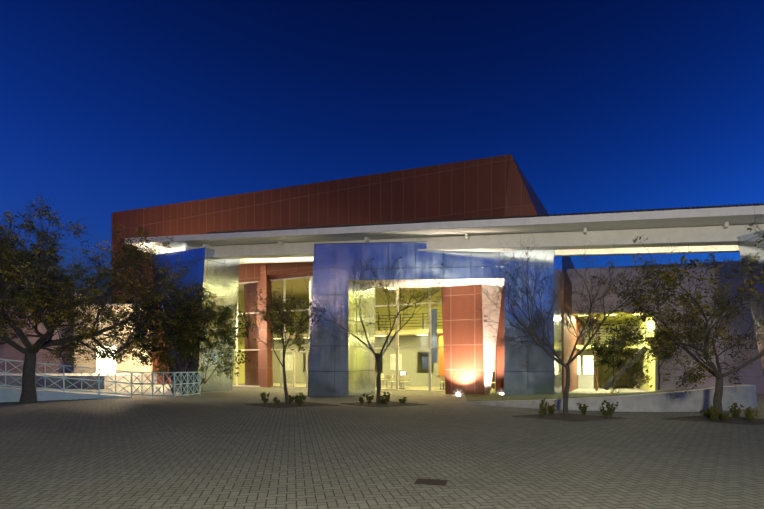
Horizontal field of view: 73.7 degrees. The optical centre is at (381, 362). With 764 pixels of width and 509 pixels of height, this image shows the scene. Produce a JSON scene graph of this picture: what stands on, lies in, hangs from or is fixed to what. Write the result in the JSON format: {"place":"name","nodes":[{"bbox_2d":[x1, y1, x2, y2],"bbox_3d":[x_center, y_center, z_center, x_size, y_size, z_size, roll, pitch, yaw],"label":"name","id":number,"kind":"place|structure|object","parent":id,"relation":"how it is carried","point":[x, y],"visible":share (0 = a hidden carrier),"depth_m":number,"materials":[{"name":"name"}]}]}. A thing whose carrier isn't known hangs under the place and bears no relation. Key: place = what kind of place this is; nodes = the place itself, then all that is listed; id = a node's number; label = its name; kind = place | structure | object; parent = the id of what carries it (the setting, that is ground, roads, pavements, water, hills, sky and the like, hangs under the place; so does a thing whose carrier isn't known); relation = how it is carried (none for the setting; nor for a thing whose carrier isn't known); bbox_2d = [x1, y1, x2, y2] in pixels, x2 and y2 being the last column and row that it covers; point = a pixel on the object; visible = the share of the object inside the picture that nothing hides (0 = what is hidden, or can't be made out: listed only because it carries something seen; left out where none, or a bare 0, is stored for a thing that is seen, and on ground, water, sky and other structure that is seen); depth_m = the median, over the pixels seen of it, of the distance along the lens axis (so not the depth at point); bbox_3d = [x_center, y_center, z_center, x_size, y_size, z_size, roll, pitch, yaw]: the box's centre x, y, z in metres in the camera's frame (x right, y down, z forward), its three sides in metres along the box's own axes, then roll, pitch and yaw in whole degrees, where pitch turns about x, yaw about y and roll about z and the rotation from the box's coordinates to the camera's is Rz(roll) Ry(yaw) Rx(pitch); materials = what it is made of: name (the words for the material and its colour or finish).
{"place":"outdoors","nodes":[
{"label":"outdoors","id":0,"kind":"place"},
{"bbox_2d":[0,293,156,388],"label":"building","id":1,"kind":"structure","parent":0,"point":[9,352],"depth_m":38.55,"materials":[{"name":"beige paint"}]},
{"bbox_2d":[97,346,115,372],"bbox_3d":[-20.849,-0.219,38.553,1.725,2.084,0.265,0,0,2],"label":"glass door","id":2,"kind":"structure","parent":1,"relation":"attached to","point":[110,366],"depth_m":38.54,"materials":[{"name":"white glass"}]},
{"bbox_2d":[96,345,116,372],"bbox_3d":[-20.851,-0.242,38.523,1.805,2.129,0.077,0,0,11],"label":"door frame","id":3,"kind":"object","parent":1,"relation":"attached to","point":[103,361],"visible":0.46,"depth_m":38.53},
{"bbox_2d":[0,384,763,508],"bbox_3d":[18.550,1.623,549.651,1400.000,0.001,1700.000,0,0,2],"label":"pavement","id":4,"kind":"structure","parent":0,"point":[227,449],"depth_m":8.78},
{"bbox_2d":[0,398,101,402],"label":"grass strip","id":5,"kind":"object","parent":4,"relation":"on","point":[37,401],"depth_m":20.95,"materials":[{"name":"green plant"}]},
{"bbox_2d":[0,387,131,401],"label":"ramp wall","id":6,"kind":"structure","parent":4,"relation":"on","point":[10,394],"depth_m":21.64,"materials":[{"name":"concrete"}]},
{"bbox_2d":[0,359,199,397],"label":"teal fence","id":7,"kind":"object","parent":4,"relation":"on","point":[98,380],"visible":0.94,"depth_m":23.16,"materials":[{"name":"metal"}]},
{"bbox_2d":[0,191,223,402],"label":"tree","id":8,"kind":"object","parent":4,"relation":"on","point":[28,392],"depth_m":19.98,"materials":[{"name":"green plant"}]},
{"bbox_2d":[110,290,226,393],"bbox_3d":[-11.176,-0.878,25.522,6.428,5.234,4.193,0,0,35],"label":"tree","id":9,"kind":"object","parent":4,"relation":"on","point":[161,361],"depth_m":25.19,"materials":[{"name":"green plant"}]},
{"bbox_2d":[131,288,212,380],"bbox_3d":[-10.289,-0.949,26.296,3.964,5.347,6.163,0,0,2],"label":"tree","id":10,"kind":"object","parent":4,"relation":"on","point":[189,355],"depth_m":24.62,"materials":[{"name":"green plant"}]},
{"bbox_2d":[128,285,234,394],"bbox_3d":[-9.939,-1.236,25.508,5.075,5.942,3.551,0,0,-24],"label":"tree","id":11,"kind":"object","parent":4,"relation":"on","point":[155,348],"depth_m":25.07,"materials":[{"name":"green plant"}]},
{"bbox_2d":[128,301,238,379],"bbox_3d":[-10.691,-0.930,26.545,6.065,5.337,4.109,0,0,2],"label":"tree","id":12,"kind":"object","parent":4,"relation":"on","point":[210,345],"depth_m":26.38,"materials":[{"name":"green plant"}]},
{"bbox_2d":[153,247,239,391],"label":"wall","id":13,"kind":"structure","parent":4,"relation":"on","point":[220,276],"depth_m":28.42,"materials":[{"name":"silver metal"}]},
{"bbox_2d":[157,285,257,392],"bbox_3d":[-8.822,-1.030,27.027,4.948,5.550,5.073,0,0,2],"label":"tree","id":14,"kind":"object","parent":4,"relation":"on","point":[228,330],"depth_m":26.42,"materials":[{"name":"green plant"}]},
{"bbox_2d":[244,262,312,386],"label":"wall","id":15,"kind":"structure","parent":4,"relation":"on","point":[263,369],"depth_m":33.30,"materials":[{"name":"red paint"}]},
{"bbox_2d":[251,402,329,407],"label":"planter soil","id":16,"kind":"structure","parent":4,"relation":"on","point":[292,404],"depth_m":19.51,"materials":[{"name":"brown soil"}]},
{"bbox_2d":[235,286,330,403],"bbox_3d":[-3.672,-0.712,19.040,2.748,4.883,4.592,0,0,-41],"label":"tree","id":17,"kind":"object","parent":16,"relation":"on","point":[283,366],"depth_m":19.40,"materials":[{"name":"green plant"}]},
{"bbox_2d":[260,392,306,405],"bbox_3d":[-3.715,1.365,19.403,1.857,0.523,1.396,0,0,2],"label":"planter shrub","id":18,"kind":"object","parent":16,"relation":"on","point":[298,399],"depth_m":19.36,"materials":[{"name":"green plant"}]},
{"bbox_2d":[245,401,339,408],"bbox_3d":[-3.460,1.613,19.395,3.031,0.020,2.405,0,0,-28],"label":"planter edging","id":19,"kind":"object","parent":16,"relation":"on","point":[291,407],"visible":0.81,"depth_m":18.92,"materials":[{"name":"grey concrete"}]},
{"bbox_2d":[111,154,584,392],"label":"building","id":20,"kind":"structure","parent":4,"relation":"on","point":[495,187],"depth_m":29.90,"materials":[{"name":"red metal"}]},
{"bbox_2d":[233,277,494,391],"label":"glazing panes","id":21,"kind":"object","parent":20,"relation":"attached to","point":[375,331],"depth_m":29.44,"materials":[{"name":"clear glass"}]},
{"bbox_2d":[233,277,494,390],"bbox_3d":[-0.853,-1.877,34.970,20.600,7.000,8.800,0,0,27],"label":"interior shell","id":22,"kind":"object","parent":4,"relation":"on","point":[300,372],"depth_m":37.79},
{"bbox_2d":[276,313,442,331],"bbox_3d":[-1.201,-2.652,34.754,20.225,1.050,0.050,0,0,27],"label":"railing","id":23,"kind":"object","parent":22,"relation":"attached to","point":[389,321],"depth_m":33.47,"materials":[{"name":"metal"}]},
{"bbox_2d":[282,309,494,378],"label":"interior banners","id":24,"kind":"object","parent":22,"relation":"attached to","point":[393,361],"depth_m":31.38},
{"bbox_2d":[375,372,494,389],"bbox_3d":[-1.093,1.098,32.959,19.146,1.050,3.642,0,0,22],"label":"interior furniture","id":25,"kind":"object","parent":22,"relation":"on","point":[401,378],"depth_m":30.50,"materials":[{"name":"brown wood"}]},
{"bbox_2d":[233,276,495,391],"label":"glazing mullions","id":26,"kind":"object","parent":4,"relation":"on","point":[397,347],"visible":0.25,"depth_m":31.81,"materials":[{"name":"silver metal"}]},
{"bbox_2d":[290,250,460,403],"bbox_3d":[-0.395,-1.574,19.290,7.316,6.607,7.922,0,0,2],"label":"tree","id":27,"kind":"object","parent":4,"relation":"on","point":[378,393],"depth_m":19.80,"materials":[{"name":"green plant"}]},
{"bbox_2d":[344,402,422,406],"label":"planter soil","id":28,"kind":"structure","parent":4,"relation":"on","point":[388,404],"depth_m":19.51,"materials":[{"name":"brown soil"}]},
{"bbox_2d":[359,391,406,403],"bbox_3d":[0.049,1.353,19.665,1.312,0.547,1.770,0,0,35],"label":"planter shrub","id":29,"kind":"object","parent":28,"relation":"on","point":[382,399],"depth_m":19.25,"materials":[{"name":"green plant"}]},
{"bbox_2d":[340,401,427,406],"bbox_3d":[0.052,1.613,19.674,2.115,0.020,2.749,0,0,-43],"label":"planter edging","id":30,"kind":"object","parent":28,"relation":"on","point":[385,406],"visible":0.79,"depth_m":19.08,"materials":[{"name":"grey concrete"}]},
{"bbox_2d":[414,478,447,485],"bbox_3d":[0.665,1.617,6.890,0.420,0.008,0.300,0,0,14],"label":"drain cover","id":31,"kind":"object","parent":4,"relation":"on","point":[430,481],"visible":0.86,"depth_m":6.89,"materials":[{"name":"brown metal"}]},
{"bbox_2d":[307,241,562,396],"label":"entrance portal wall","id":32,"kind":"structure","parent":4,"relation":"on","point":[338,368],"depth_m":23.82,"materials":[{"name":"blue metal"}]},
{"bbox_2d":[125,205,763,263],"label":"white canopy","id":33,"kind":"object","parent":32,"relation":"on","point":[707,230],"visible":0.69,"depth_m":21.77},
{"bbox_2d":[209,203,763,233],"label":"roof edge","id":34,"kind":"object","parent":33,"relation":"on","point":[637,210],"visible":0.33,"depth_m":21.06,"materials":[{"name":"grey metal"}]},
{"bbox_2d":[441,284,501,394],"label":"column","id":35,"kind":"structure","parent":4,"relation":"on","point":[469,356],"depth_m":25.38,"materials":[{"name":"metal"}]},
{"bbox_2d":[521,413,615,420],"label":"planter soil","id":36,"kind":"structure","parent":4,"relation":"on","point":[571,417],"depth_m":14.91,"materials":[{"name":"brown soil"}]},
{"bbox_2d":[539,398,617,418],"bbox_3d":[5.732,1.353,15.071,2.404,0.546,1.332,0,0,2],"label":"planter shrub","id":37,"kind":"object","parent":36,"relation":"on","point":[551,409],"depth_m":14.91,"materials":[{"name":"green plant"}]},
{"bbox_2d":[512,413,627,421],"bbox_3d":[5.493,1.613,14.982,1.970,0.020,2.608,0,0,-43],"label":"planter edging","id":38,"kind":"object","parent":4,"relation":"on","point":[570,421],"visible":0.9,"depth_m":14.58,"materials":[{"name":"grey concrete"}]},
{"bbox_2d":[461,238,692,416],"bbox_3d":[5.200,-0.952,15.818,5.960,5.358,6.981,0,0,2],"label":"tree","id":39,"kind":"object","parent":4,"relation":"on","point":[557,359],"depth_m":14.61,"materials":[{"name":"green plant"}]},
{"bbox_2d":[465,388,701,401],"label":"berm grass","id":40,"kind":"structure","parent":4,"relation":"on","point":[495,396],"depth_m":21.05,"materials":[{"name":"green plant"}]},
{"bbox_2d":[462,384,757,411],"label":"low wall","id":41,"kind":"structure","parent":4,"relation":"on","point":[695,400],"depth_m":16.92,"materials":[{"name":"grey concrete"}]},
{"bbox_2d":[573,311,654,391],"bbox_3d":[13.540,-0.552,31.253,4.300,4.350,7.000,0,0,16],"label":"breezeway shell","id":42,"kind":"object","parent":4,"relation":"on","point":[586,382],"visible":0.21,"depth_m":31.12},
{"bbox_2d":[578,314,639,373],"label":"breezeway lights","id":43,"kind":"object","parent":42,"relation":"attached to","point":[588,366],"visible":0.48,"depth_m":31.00},
{"bbox_2d":[577,315,648,390],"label":"breezeway rails","id":44,"kind":"object","parent":42,"relation":"attached to","point":[607,385],"visible":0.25,"depth_m":29.05,"materials":[{"name":"metal"}]},
{"bbox_2d":[587,318,640,389],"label":"tree","id":45,"kind":"object","parent":4,"relation":"on","point":[602,362],"depth_m":26.76,"materials":[{"name":"green plant"}]},
{"bbox_2d":[625,375,643,388],"bbox_3d":[15.229,1.126,29.870,1.670,0.949,0.552,0,0,2],"label":"shrub","id":46,"kind":"object","parent":4,"relation":"on","point":[633,382],"visible":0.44,"depth_m":30.03,"materials":[{"name":"green plant"}]},
{"bbox_2d":[644,324,684,389],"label":"tree","id":47,"kind":"object","parent":4,"relation":"on","point":[673,345],"depth_m":25.84,"materials":[{"name":"green plant"}]},
{"bbox_2d":[567,261,763,393],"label":"pink building","id":48,"kind":"structure","parent":4,"relation":"on","point":[755,376],"depth_m":26.80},
{"bbox_2d":[677,334,755,340],"bbox_3d":[17.418,-1.294,26.471,4.276,0.280,0.040,0,0,16],"label":"sign line","id":49,"kind":"object","parent":48,"relation":"attached to","point":[728,337],"visible":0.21,"depth_m":26.32,"materials":[{"name":"grey"}]},
{"bbox_2d":[677,344,757,348],"bbox_3d":[17.318,-0.824,26.499,4.081,0.280,0.040,0,0,16],"label":"sign line","id":50,"kind":"object","parent":48,"relation":"attached to","point":[731,347],"visible":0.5,"depth_m":26.23,"materials":[{"name":"grey"}]},
{"bbox_2d":[584,212,763,419],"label":"tree","id":51,"kind":"object","parent":4,"relation":"on","point":[663,276],"depth_m":14.01,"materials":[{"name":"green plant"}]},
{"bbox_2d":[661,415,763,425],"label":"planter edging","id":52,"kind":"object","parent":4,"relation":"on","point":[711,422],"visible":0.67,"depth_m":14.04,"materials":[{"name":"grey concrete"}]},
{"bbox_2d":[670,416,763,424],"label":"planter soil","id":53,"kind":"structure","parent":4,"relation":"on","point":[732,420],"depth_m":14.14,"materials":[{"name":"brown soil"}]},
{"bbox_2d":[700,402,757,422],"bbox_3d":[9.630,1.383,14.183,1.117,0.487,1.295,0,0,18],"label":"planter shrub","id":54,"kind":"object","parent":53,"relation":"on","point":[734,415],"depth_m":14.03,"materials":[{"name":"green plant"}]},
{"bbox_2d":[737,230,763,374],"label":"column","id":55,"kind":"structure","parent":4,"relation":"on","point":[746,242],"depth_m":17.59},
{"bbox_2d":[0,0,763,299],"label":"sky","id":56,"kind":"structure","parent":0,"point":[107,107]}
]}

